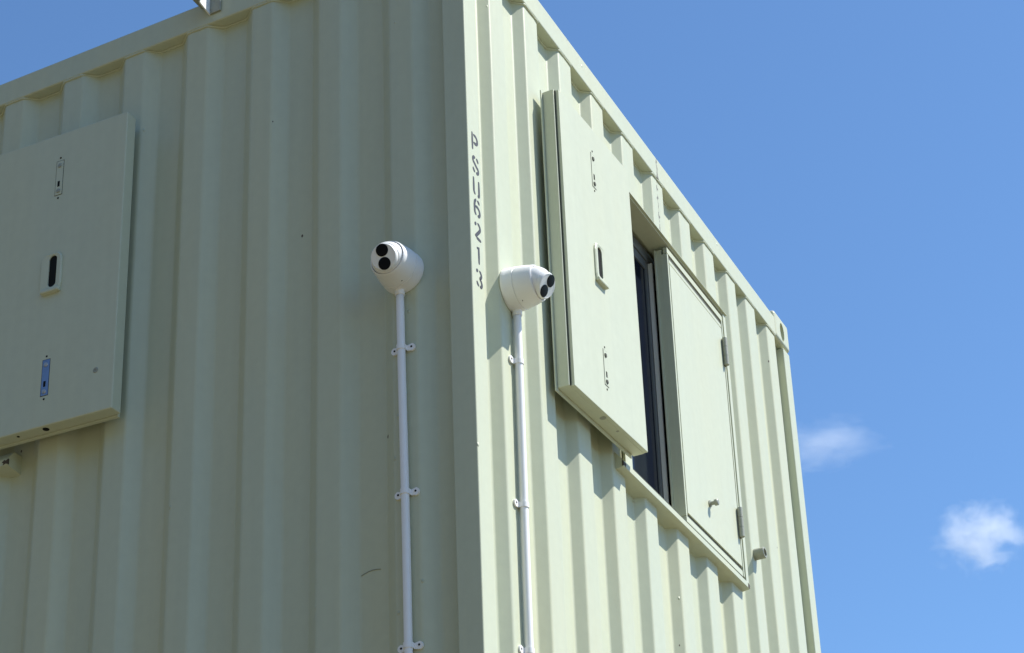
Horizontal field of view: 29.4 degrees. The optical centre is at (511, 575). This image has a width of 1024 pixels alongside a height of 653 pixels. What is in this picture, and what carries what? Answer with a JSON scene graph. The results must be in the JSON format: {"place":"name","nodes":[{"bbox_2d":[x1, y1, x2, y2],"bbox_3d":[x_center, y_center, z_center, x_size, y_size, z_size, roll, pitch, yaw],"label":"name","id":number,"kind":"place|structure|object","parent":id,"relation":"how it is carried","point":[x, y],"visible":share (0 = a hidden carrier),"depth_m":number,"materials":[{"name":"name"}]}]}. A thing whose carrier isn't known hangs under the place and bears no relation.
{"place":"outdoors","nodes":[
{"label":"outdoors","id":0,"kind":"place"},
{"bbox_2d":[0,0,1023,652],"label":"sky","id":1,"kind":"structure","parent":0,"point":[859,164],"materials":[{"name":"blue"}]},
{"bbox_3d":[-2.143,2.892,5.515,6.067,2.596,2.447,-13,-26,24],"label":"shipping container","id":2,"kind":"object","parent":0,"visible":0},
{"bbox_2d":[0,0,820,652],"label":"shipping container","id":3,"kind":"object","parent":2,"relation":"on","point":[202,214],"visible":0.99,"depth_m":4.80,"materials":[{"name":"metal"}]},
{"bbox_2d":[0,452,21,477],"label":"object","id":4,"kind":"structure","parent":3,"relation":"in","point":[10,464],"depth_m":4.89,"materials":[{"name":"green paint"}]},
{"bbox_2d":[193,0,220,14],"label":"roof bracket","id":5,"kind":"object","parent":3,"relation":"attached to","point":[209,7],"visible":1,"depth_m":5.14,"materials":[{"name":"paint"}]},
{"bbox_2d":[371,241,423,293],"bbox_3d":[-0.277,-0.719,4.471,0.110,0.110,0.112,-13,-26,24],"label":"security camera","id":6,"kind":"object","parent":3,"relation":"attached to","point":[395,265],"visible":1,"depth_m":4.45,"materials":[{"name":"white plastic"}]},
{"bbox_2d":[391,288,423,652],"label":"conduit pipe","id":7,"kind":"object","parent":3,"relation":"attached to","point":[409,645],"visible":1,"depth_m":4.28,"materials":[{"name":"white plastic"}]},
{"bbox_2d":[508,309,534,652],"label":"conduit pipe","id":8,"kind":"object","parent":3,"relation":"attached to","point":[518,362],"visible":1,"depth_m":4.38,"materials":[{"name":"white plastic"}]},
{"bbox_2d":[500,265,554,311],"bbox_3d":[0.046,-0.682,4.583,0.113,0.110,0.110,-13,-26,24],"label":"security camera","id":9,"kind":"object","parent":3,"relation":"attached to","point":[524,287],"visible":0.98,"depth_m":4.55,"materials":[{"name":"white plastic"}]},
{"bbox_2d":[615,192,749,591],"bbox_3d":[0.432,-0.546,5.623,0.134,1.004,0.989,-13,-26,24],"label":"window","id":10,"kind":"structure","parent":3,"relation":"in","point":[653,465],"depth_m":5.65,"materials":[{"name":"green paint"}]}
]}

